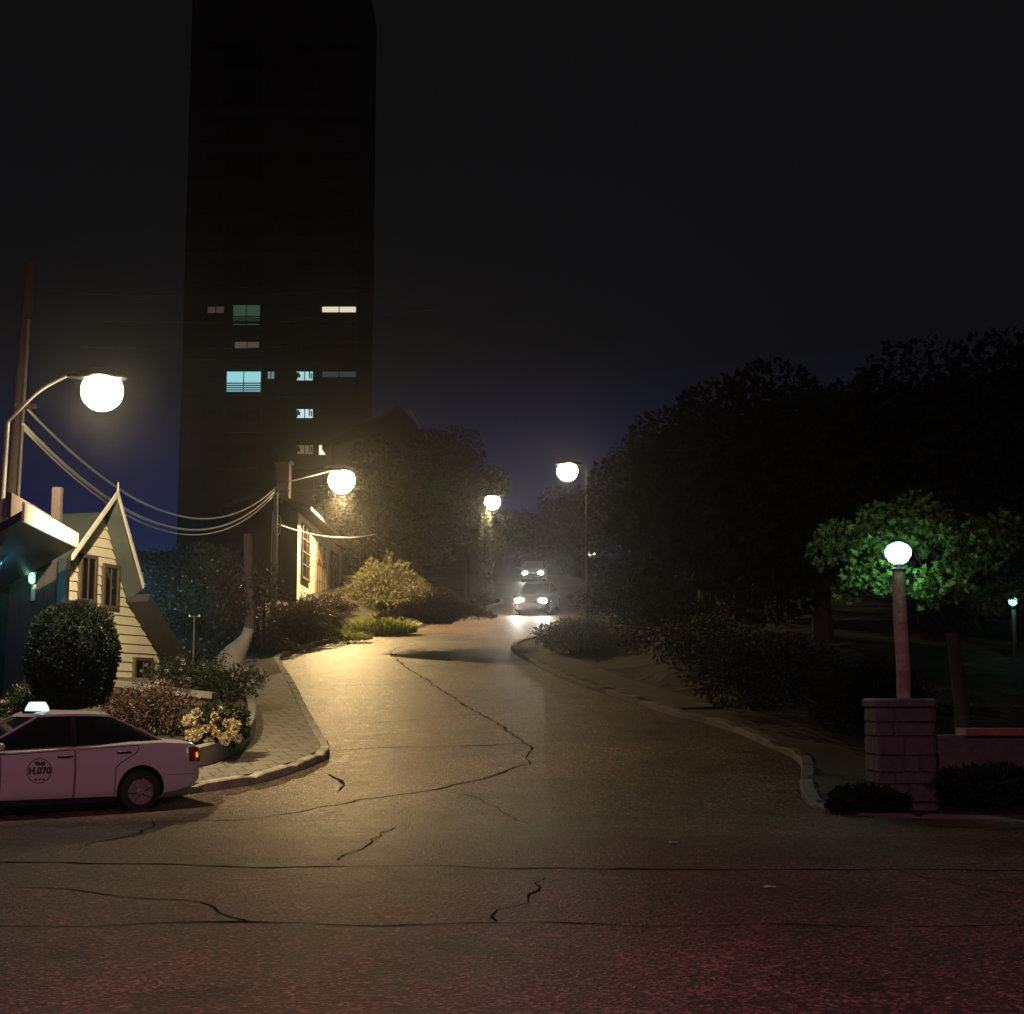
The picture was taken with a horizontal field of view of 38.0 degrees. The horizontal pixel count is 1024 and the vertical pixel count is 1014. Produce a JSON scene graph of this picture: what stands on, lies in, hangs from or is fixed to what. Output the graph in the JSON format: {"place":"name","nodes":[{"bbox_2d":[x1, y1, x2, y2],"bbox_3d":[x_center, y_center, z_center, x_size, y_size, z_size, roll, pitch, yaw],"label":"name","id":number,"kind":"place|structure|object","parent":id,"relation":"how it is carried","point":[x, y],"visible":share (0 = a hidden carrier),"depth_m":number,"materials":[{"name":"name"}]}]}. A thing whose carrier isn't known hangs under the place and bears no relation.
{"place":"outdoors","nodes":[
{"label":"outdoors","id":0,"kind":"place"},
{"bbox_2d":[0,658,320,807],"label":"sidewalk","id":1,"kind":"structure","parent":0,"point":[284,733],"depth_m":28.34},
{"bbox_2d":[0,367,127,567],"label":"street lamp","id":2,"kind":"object","parent":1,"relation":"on","point":[101,388],"visible":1,"depth_m":23.50,"materials":[{"name":"metal"}]},
{"bbox_2d":[103,680,217,724],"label":"terrace wall","id":3,"kind":"structure","parent":1,"relation":"on","point":[206,696],"depth_m":28.17,"materials":[{"name":"concrete"}]},
{"bbox_2d":[134,694,255,766],"bbox_3d":[-6.822,4.230,28.240,4.040,1.700,11.338,0,-7,0],"label":"flower bed","id":4,"kind":"object","parent":1,"relation":"on","point":[212,752],"visible":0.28,"depth_m":26.02,"materials":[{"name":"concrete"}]},
{"bbox_2d":[0,682,38,722],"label":"rose bush","id":5,"kind":"object","parent":4,"relation":"on","point":[25,697],"visible":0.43,"depth_m":24.87,"materials":[{"name":"green plant"}]},
{"bbox_2d":[22,598,122,709],"bbox_3d":[-7.147,2.459,24.201,1.610,1.990,1.398,0,-7,0],"label":"clipped bush","id":6,"kind":"object","parent":4,"relation":"on","point":[75,655],"visible":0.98,"depth_m":23.79,"materials":[{"name":"green plant"}]},
{"bbox_2d":[100,680,164,729],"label":"rose bush","id":7,"kind":"object","parent":4,"relation":"on","point":[120,710],"visible":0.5,"depth_m":26.84,"materials":[{"name":"plant"}]},
{"bbox_2d":[124,677,200,735],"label":"rose bush","id":8,"kind":"object","parent":4,"relation":"on","point":[156,726],"visible":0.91,"depth_m":26.27,"materials":[{"name":"pink plant"}]},
{"bbox_2d":[138,652,216,691],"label":"rose bush","id":9,"kind":"object","parent":4,"relation":"on","point":[185,676],"visible":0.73,"depth_m":30.22,"materials":[{"name":"green plant"}]},
{"bbox_2d":[175,700,250,748],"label":"hydrangea","id":10,"kind":"object","parent":4,"relation":"on","point":[208,722],"visible":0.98,"depth_m":25.30,"materials":[{"name":"beige plant"}]},
{"bbox_2d":[180,661,270,701],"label":"rose bush","id":11,"kind":"object","parent":4,"relation":"on","point":[230,687],"visible":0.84,"depth_m":31.19,"materials":[{"name":"green plant"}]},
{"bbox_2d":[138,568,500,775],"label":"hillside","id":12,"kind":"structure","parent":0,"point":[253,659],"depth_m":56.94,"materials":[{"name":"plant"}]},
{"bbox_2d":[4,262,36,519],"bbox_3d":[-9.722,-1.160,29.331,0.669,7.538,0.399,0,-7,0],"label":"utility pole","id":13,"kind":"object","parent":12,"relation":"on","point":[16,450],"visible":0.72,"depth_m":29.45,"materials":[{"name":"brown wood"}]},
{"bbox_2d":[21,422,275,530],"bbox_3d":[-9.070,-0.691,41.288,0.068,3.020,24.145,0,-7,3],"label":"overhead cable","id":14,"kind":"object","parent":13,"relation":"attached to","point":[51,452],"visible":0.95,"depth_m":35.86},
{"bbox_2d":[24,428,274,535],"bbox_3d":[-9.098,-0.555,41.319,0.045,2.972,24.040,0,-7,3],"label":"overhead cable","id":15,"kind":"object","parent":13,"relation":"attached to","point":[62,467],"visible":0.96,"depth_m":36.20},
{"bbox_2d":[26,409,275,519],"bbox_3d":[-9.088,-0.927,41.368,0.056,2.725,24.241,0,-7,3],"label":"overhead cable","id":16,"kind":"object","parent":13,"relation":"attached to","point":[81,460],"visible":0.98,"depth_m":35.86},
{"bbox_2d":[34,320,556,348],"bbox_3d":[-4.330,-3.443,29.592,10.583,0.640,0.009,0,-7,-1],"label":"overhead cable","id":17,"kind":"object","parent":13,"relation":"attached to","point":[298,346],"visible":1,"depth_m":29.56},
{"bbox_2d":[0,487,78,716],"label":"house","id":18,"kind":"structure","parent":12,"relation":"on","point":[33,538],"depth_m":25.51,"materials":[{"name":"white paint"}]},
{"bbox_2d":[0,630,28,716],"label":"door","id":19,"kind":"structure","parent":18,"relation":"in","point":[12,642],"depth_m":25.55,"materials":[{"name":"teal metal"}]},
{"bbox_2d":[49,482,188,711],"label":"cream house","id":20,"kind":"structure","parent":12,"relation":"on","point":[105,571],"depth_m":29.81,"materials":[{"name":"paint"}]},
{"bbox_2d":[76,553,98,603],"bbox_3d":[-8.226,1.389,28.815,0.090,0.925,0.621,-2,-8,15],"label":"window","id":21,"kind":"structure","parent":20,"relation":"in","point":[87,584],"depth_m":28.79,"materials":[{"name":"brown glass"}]},
{"bbox_2d":[100,563,120,609],"bbox_3d":[-8.004,1.587,29.626,0.090,0.887,0.611,-2,-8,15],"label":"window","id":22,"kind":"structure","parent":20,"relation":"in","point":[110,578],"depth_m":29.60,"materials":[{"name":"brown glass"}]},
{"bbox_2d":[131,657,153,677],"bbox_3d":[-7.641,3.386,30.761,0.090,0.539,0.788,-2,-8,15],"label":"window","id":23,"kind":"structure","parent":20,"relation":"in","point":[138,663],"depth_m":30.64,"materials":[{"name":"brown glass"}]},
{"bbox_2d":[159,635,232,677],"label":"rose bush","id":24,"kind":"object","parent":12,"relation":"on","point":[188,652],"visible":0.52,"depth_m":36.75,"materials":[{"name":"green plant"}]},
{"bbox_2d":[137,538,278,634],"bbox_3d":[-10.671,2.967,50.049,5.889,3.854,2.752,0,-7,0],"label":"gloomy shrub","id":25,"kind":"object","parent":12,"relation":"on","point":[189,579],"visible":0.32,"depth_m":49.84,"materials":[{"name":"green plant"}]},
{"bbox_2d":[155,584,279,649],"bbox_3d":[-9.776,3.599,46.929,4.985,2.310,2.024,0,-7,0],"label":"dark hedge","id":26,"kind":"object","parent":12,"relation":"on","point":[220,632],"visible":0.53,"depth_m":46.73,"materials":[{"name":"green plant"}]},
{"bbox_2d":[201,534,296,671],"bbox_3d":[-7.385,2.822,41.697,2.549,4.049,2.311,0,-7,0],"label":"garden tree","id":27,"kind":"object","parent":12,"relation":"on","point":[237,649],"visible":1,"depth_m":41.27,"materials":[{"name":"green plant"}]},
{"bbox_2d":[223,620,306,653],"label":"wild bush","id":28,"kind":"object","parent":12,"relation":"on","point":[273,644],"visible":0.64,"depth_m":46.59,"materials":[{"name":"green plant"}]},
{"bbox_2d":[220,459,353,601],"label":"white house","id":29,"kind":"structure","parent":12,"relation":"on","point":[309,563],"depth_m":58.44,"materials":[{"name":"paint"}]},
{"bbox_2d":[300,522,311,582],"bbox_3d":[-8.370,1.873,60.363,0.140,2.220,2.400,0,-7,0],"label":"window","id":30,"kind":"structure","parent":29,"relation":"in","point":[305,574],"depth_m":60.21,"materials":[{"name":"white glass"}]},
{"bbox_2d":[315,560,321,592],"bbox_3d":[-8.370,3.870,64.087,0.140,3.020,1.500,0,-7,0],"label":"door","id":31,"kind":"structure","parent":29,"relation":"in","point":[318,565],"depth_m":63.92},
{"bbox_2d":[328,549,338,587],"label":"window","id":32,"kind":"structure","parent":29,"relation":"in","point":[333,559],"depth_m":69.27,"materials":[{"name":"grey glass"}]},
{"bbox_2d":[256,588,349,643],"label":"lavender bush","id":33,"kind":"object","parent":12,"relation":"on","point":[296,626],"visible":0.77,"depth_m":50.54,"materials":[{"name":"green plant"}]},
{"bbox_2d":[268,597,347,625],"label":"reddish hedge","id":34,"kind":"object","parent":12,"relation":"on","point":[333,613],"visible":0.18,"depth_m":54.73,"materials":[{"name":"brown plant"}]},
{"bbox_2d":[270,465,356,619],"bbox_3d":[-7.770,1.638,56.987,1.226,7.619,8.007,-2,-8,13],"label":"street lamp","id":35,"kind":"object","parent":12,"relation":"on","point":[341,479],"visible":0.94,"depth_m":59.81,"materials":[{"name":"metal"}]},
{"bbox_2d":[313,592,361,612],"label":"reddish hedge","id":36,"kind":"object","parent":12,"relation":"on","point":[338,601],"visible":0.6,"depth_m":56.87,"materials":[{"name":"brown plant"}]},
{"bbox_2d":[326,629,373,641],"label":"short grass","id":37,"kind":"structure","parent":12,"relation":"on","point":[354,636],"depth_m":51.80,"materials":[{"name":"green plant"}]},
{"bbox_2d":[312,449,411,574],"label":"shadowy tree","id":38,"kind":"object","parent":12,"relation":"on","point":[338,519],"visible":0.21,"depth_m":75.93,"materials":[{"name":"green plant"}]},
{"bbox_2d":[322,405,430,577],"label":"gabled house","id":39,"kind":"structure","parent":12,"relation":"on","point":[397,425],"depth_m":85.44,"materials":[{"name":"brown"}]},
{"bbox_2d":[341,611,419,633],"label":"ornamental grass","id":40,"kind":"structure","parent":12,"relation":"on","point":[371,624],"depth_m":55.17,"materials":[{"name":"green plant"}]},
{"bbox_2d":[333,547,436,610],"bbox_3d":[-5.406,3.380,63.584,6.168,3.332,4.816,0,-7,0],"label":"olive shrub","id":41,"kind":"object","parent":12,"relation":"on","point":[385,593],"visible":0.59,"depth_m":62.88,"materials":[{"name":"green plant"}]},
{"bbox_2d":[339,424,505,587],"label":"shadowy tree","id":42,"kind":"object","parent":12,"relation":"on","point":[440,471],"visible":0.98,"depth_m":70.00,"materials":[{"name":"green plant"}]},
{"bbox_2d":[370,585,498,624],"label":"rounded bush","id":43,"kind":"object","parent":12,"relation":"on","point":[440,608],"visible":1,"depth_m":49.69,"materials":[{"name":"green plant"}]},
{"bbox_2d":[424,464,511,601],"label":"leafy tree","id":44,"kind":"object","parent":12,"relation":"on","point":[466,547],"visible":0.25,"depth_m":73.87,"materials":[{"name":"green plant"}]},
{"bbox_2d":[0,575,1023,1013],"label":"road","id":45,"kind":"structure","parent":0,"point":[604,797],"depth_m":13.56,"materials":[{"name":"asphalt"}]},
{"bbox_2d":[0,702,199,809],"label":"taxi car","id":46,"kind":"object","parent":45,"relation":"on","point":[48,756],"visible":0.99,"depth_m":20.88,"materials":[{"name":"paint"}]},
{"bbox_2d":[0,591,503,815],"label":"kerb","id":47,"kind":"structure","parent":45,"relation":"on","point":[322,753],"depth_m":24.36,"materials":[{"name":"concrete"}]},
{"bbox_2d":[480,492,501,609],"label":"street lamp","id":48,"kind":"object","parent":45,"relation":"on","point":[491,503],"visible":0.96,"depth_m":70.39,"materials":[{"name":"grey"}]},
{"bbox_2d":[474,507,495,607],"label":"ivy plant","id":49,"kind":"object","parent":48,"relation":"attached to","point":[481,538],"visible":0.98,"depth_m":70.55,"materials":[{"name":"green plant"}]},
{"bbox_2d":[0,644,1023,926],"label":"road seams","id":50,"kind":"object","parent":45,"relation":"on","point":[464,866],"visible":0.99,"depth_m":14.16,"materials":[{"name":"asphalt"}]},
{"bbox_2d":[520,561,546,581],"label":"sedan car","id":51,"kind":"object","parent":45,"relation":"on","point":[534,569],"visible":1,"depth_m":103.89,"materials":[{"name":"grey paint"}]},
{"bbox_2d":[514,581,560,613],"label":"sedan car","id":52,"kind":"object","parent":45,"relation":"on","point":[538,595],"visible":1,"depth_m":67.87,"materials":[{"name":"grey paint"}]},
{"bbox_2d":[555,459,588,624],"bbox_3d":[2.407,1.429,58.344,1.428,6.670,0.796,2,-8,-13],"label":"street lamp","id":53,"kind":"object","parent":45,"relation":"on","point":[567,469],"visible":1,"depth_m":58.55,"materials":[{"name":"grey"}]},
{"bbox_2d":[511,612,1023,820],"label":"kerb","id":54,"kind":"structure","parent":45,"relation":"on","point":[810,796],"depth_m":29.23,"materials":[{"name":"concrete"}]},
{"bbox_2d":[0,0,1023,574],"label":"sky","id":55,"kind":"structure","parent":0,"point":[711,187],"materials":[{"name":"black"}]},
{"bbox_2d":[136,546,963,599],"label":"hillside","id":56,"kind":"structure","parent":0,"point":[457,567],"depth_m":137.71,"materials":[{"name":"plant"}]},
{"bbox_2d":[176,0,376,569],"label":"apartment tower","id":57,"kind":"structure","parent":56,"relation":"on","point":[280,176],"depth_m":126.00,"materials":[{"name":"concrete"}]},
{"bbox_2d":[222,480,261,504],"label":"window","id":58,"kind":"structure","parent":57,"relation":"in","point":[232,486],"depth_m":123.18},
{"bbox_2d":[222,43,262,66],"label":"window","id":59,"kind":"structure","parent":57,"relation":"in","point":[232,49],"depth_m":128.03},
{"bbox_2d":[222,79,262,103],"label":"window","id":60,"kind":"structure","parent":57,"relation":"in","point":[232,85],"depth_m":127.56,"materials":[{"name":"glass"}]},
{"bbox_2d":[222,116,262,139],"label":"window","id":61,"kind":"structure","parent":57,"relation":"in","point":[232,122],"depth_m":127.22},
{"bbox_2d":[222,152,262,176],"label":"window","id":62,"kind":"structure","parent":57,"relation":"in","point":[232,158],"depth_m":126.78,"materials":[{"name":"glass"}]},
{"bbox_2d":[222,189,262,212],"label":"window","id":63,"kind":"structure","parent":57,"relation":"in","point":[233,196],"depth_m":126.32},
{"bbox_2d":[222,225,262,249],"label":"window","id":64,"kind":"structure","parent":57,"relation":"in","point":[232,231],"depth_m":125.95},
{"bbox_2d":[222,261,262,286],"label":"window","id":65,"kind":"structure","parent":57,"relation":"in","point":[232,267],"depth_m":125.55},
{"bbox_2d":[222,371,262,395],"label":"window","id":66,"kind":"structure","parent":57,"relation":"in","point":[238,383],"depth_m":124.27,"materials":[{"name":"blue"}]},
{"bbox_2d":[222,408,262,433],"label":"window","id":67,"kind":"structure","parent":57,"relation":"in","point":[232,414],"depth_m":123.91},
{"bbox_2d":[222,444,262,469],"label":"window","id":68,"kind":"structure","parent":57,"relation":"in","point":[233,451],"depth_m":123.49,"materials":[{"name":"glass"}]},
{"bbox_2d":[229,304,261,329],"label":"window","id":69,"kind":"structure","parent":57,"relation":"in","point":[240,312],"depth_m":125.03,"materials":[{"name":"green"}]},
{"bbox_2d":[230,341,260,361],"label":"window","id":70,"kind":"structure","parent":57,"relation":"in","point":[237,344],"depth_m":124.54,"materials":[{"name":"grey"}]},
{"bbox_2d":[296,79,313,89],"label":"window","id":71,"kind":"structure","parent":57,"relation":"in","point":[301,84],"depth_m":127.69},
{"bbox_2d":[296,152,313,162],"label":"window","id":72,"kind":"structure","parent":57,"relation":"in","point":[301,157],"depth_m":126.85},
{"bbox_2d":[296,225,313,235],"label":"window","id":73,"kind":"structure","parent":57,"relation":"in","point":[301,230],"depth_m":126.01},
{"bbox_2d":[296,408,313,418],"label":"window","id":74,"kind":"structure","parent":57,"relation":"in","point":[301,413],"depth_m":123.97,"materials":[{"name":"blue"}]},
{"bbox_2d":[296,444,313,454],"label":"window","id":75,"kind":"structure","parent":57,"relation":"in","point":[301,449],"depth_m":123.58,"materials":[{"name":"grey"}]},
{"bbox_2d":[321,43,356,49],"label":"window","id":76,"kind":"structure","parent":57,"relation":"in","point":[324,46],"depth_m":128.12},
{"bbox_2d":[321,79,356,86],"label":"window","id":77,"kind":"structure","parent":57,"relation":"in","point":[325,82],"depth_m":127.69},
{"bbox_2d":[321,116,356,122],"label":"window","id":78,"kind":"structure","parent":57,"relation":"in","point":[324,119],"depth_m":127.28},
{"bbox_2d":[321,152,356,158],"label":"window","id":79,"kind":"structure","parent":57,"relation":"in","point":[324,155],"depth_m":126.85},
{"bbox_2d":[321,189,356,195],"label":"window","id":80,"kind":"structure","parent":57,"relation":"in","point":[324,192],"depth_m":126.44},
{"bbox_2d":[321,225,356,231],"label":"window","id":81,"kind":"structure","parent":57,"relation":"in","point":[324,228],"depth_m":126.04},
{"bbox_2d":[321,261,356,268],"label":"window","id":82,"kind":"structure","parent":57,"relation":"in","point":[324,264],"depth_m":125.61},
{"bbox_2d":[321,306,356,312],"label":"window","id":83,"kind":"structure","parent":57,"relation":"in","point":[324,309],"depth_m":125.12,"materials":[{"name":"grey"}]},
{"bbox_2d":[321,341,356,347],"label":"window","id":84,"kind":"structure","parent":57,"relation":"in","point":[338,344],"depth_m":124.73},
{"bbox_2d":[321,371,356,377],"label":"window","id":85,"kind":"structure","parent":57,"relation":"in","point":[324,374],"depth_m":124.39,"materials":[{"name":"grey"}]},
{"bbox_2d":[321,408,356,415],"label":"window","id":86,"kind":"structure","parent":57,"relation":"in","point":[324,411],"depth_m":123.97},
{"bbox_2d":[472,505,542,564],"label":"tree","id":87,"kind":"object","parent":56,"relation":"on","point":[510,534],"visible":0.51,"depth_m":120.70,"materials":[{"name":"green plant"}]},
{"bbox_2d":[511,512,592,574],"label":"tree","id":88,"kind":"object","parent":56,"relation":"on","point":[535,538],"visible":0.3,"depth_m":118.77,"materials":[{"name":"green plant"}]},
{"bbox_2d":[531,484,613,577],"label":"tree","id":89,"kind":"object","parent":56,"relation":"on","point":[564,531],"visible":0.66,"depth_m":111.93,"materials":[{"name":"green plant"}]},
{"bbox_2d":[526,652,720,707],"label":"sidewalk","id":90,"kind":"structure","parent":0,"point":[565,662],"depth_m":38.07,"materials":[{"name":"concrete"}]},
{"bbox_2d":[517,586,1023,818],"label":"hillside","id":91,"kind":"structure","parent":0,"point":[993,668],"depth_m":33.64,"materials":[{"name":"plant"}]},
{"bbox_2d":[530,615,634,653],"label":"undergrowth bush","id":92,"kind":"object","parent":91,"relation":"on","point":[566,631],"visible":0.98,"depth_m":46.54,"materials":[{"name":"green plant"}]},
{"bbox_2d":[565,572,691,625],"bbox_3d":[3.925,3.109,50.056,4.298,1.940,2.937,0,-7,0],"label":"undergrowth bush","id":93,"kind":"object","parent":91,"relation":"on","point":[627,598],"visible":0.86,"depth_m":49.76,"materials":[{"name":"green plant"}]},
{"bbox_2d":[577,427,698,609],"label":"tree","id":94,"kind":"object","parent":91,"relation":"on","point":[647,569],"visible":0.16,"depth_m":65.57,"materials":[{"name":"green plant"}]},
{"bbox_2d":[583,400,732,604],"bbox_3d":[6.269,0.060,51.069,7.606,7.742,7.594,0,-7,0],"label":"tree","id":95,"kind":"object","parent":91,"relation":"on","point":[639,459],"visible":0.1,"depth_m":49.81,"materials":[{"name":"green plant"}]},
{"bbox_2d":[610,593,765,665],"bbox_3d":[4.819,3.305,39.914,4.394,2.056,2.916,0,-7,0],"label":"undergrowth bush","id":96,"kind":"object","parent":91,"relation":"on","point":[689,642],"visible":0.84,"depth_m":39.65,"materials":[{"name":"green plant"}]},
{"bbox_2d":[603,353,885,621],"bbox_3d":[6.984,-0.286,43.459,8.353,8.182,7.991,0,-7,0],"label":"tree","id":97,"kind":"object","parent":91,"relation":"on","point":[673,515],"visible":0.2,"depth_m":42.74,"materials":[{"name":"green plant"}]},
{"bbox_2d":[674,628,858,711],"bbox_3d":[5.629,3.694,32.769,4.139,2.006,2.897,0,-7,0],"label":"undergrowth bush","id":98,"kind":"object","parent":91,"relation":"on","point":[739,680],"visible":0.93,"depth_m":32.55,"materials":[{"name":"green plant"}]},
{"bbox_2d":[679,371,941,643],"bbox_3d":[7.759,0.347,37.462,6.976,7.102,7.556,0,-7,0],"label":"tree","id":99,"kind":"object","parent":91,"relation":"on","point":[817,477],"visible":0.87,"depth_m":36.29,"materials":[{"name":"green plant"}]},
{"bbox_2d":[823,781,912,815],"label":"undergrowth bush","id":100,"kind":"object","parent":91,"relation":"on","point":[856,799],"visible":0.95,"depth_m":20.51,"materials":[{"name":"green plant"}]},
{"bbox_2d":[802,657,939,737],"bbox_3d":[6.894,3.729,28.766,2.662,1.660,2.043,0,-7,0],"label":"undergrowth bush","id":101,"kind":"object","parent":91,"relation":"on","point":[857,695],"visible":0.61,"depth_m":28.59,"materials":[{"name":"green plant"}]},
{"bbox_2d":[770,325,1023,604],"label":"tree","id":102,"kind":"object","parent":91,"relation":"on","point":[959,374],"visible":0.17,"depth_m":41.01,"materials":[{"name":"green plant"}]},
{"bbox_2d":[862,698,938,809],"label":"stone pillar","id":103,"kind":"structure","parent":91,"relation":"on","point":[900,746],"depth_m":20.95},
{"bbox_2d":[885,542,911,697],"bbox_3d":[5.634,1.644,21.568,0.380,2.285,0.380,0,-7,0],"label":"garden lamp","id":104,"kind":"object","parent":103,"relation":"on","point":[897,554],"visible":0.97,"depth_m":21.50,"materials":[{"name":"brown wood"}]},
{"bbox_2d":[804,489,1023,734],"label":"maple tree","id":105,"kind":"object","parent":91,"relation":"on","point":[931,602],"visible":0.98,"depth_m":23.71,"materials":[{"name":"green plant"}]},
{"bbox_2d":[875,346,1023,637],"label":"tree","id":106,"kind":"object","parent":91,"relation":"on","point":[994,453],"visible":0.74,"depth_m":33.52,"materials":[{"name":"green plant"}]},
{"bbox_2d":[923,760,1023,808],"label":"undergrowth bush","id":107,"kind":"object","parent":91,"relation":"on","point":[994,785],"visible":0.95,"depth_m":20.80,"materials":[{"name":"green plant"}]},
{"bbox_2d":[933,728,1023,780],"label":"garden wall","id":108,"kind":"structure","parent":91,"relation":"on","point":[968,746],"depth_m":21.60,"materials":[{"name":"stone"}]},
{"bbox_2d":[1008,598,1017,658],"bbox_3d":[11.114,3.335,32.844,0.200,2.700,0.200,0,-7,0],"label":"garden lamp","id":109,"kind":"object","parent":91,"relation":"on","point":[1013,622],"visible":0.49,"depth_m":32.89,"materials":[{"name":"grey"}]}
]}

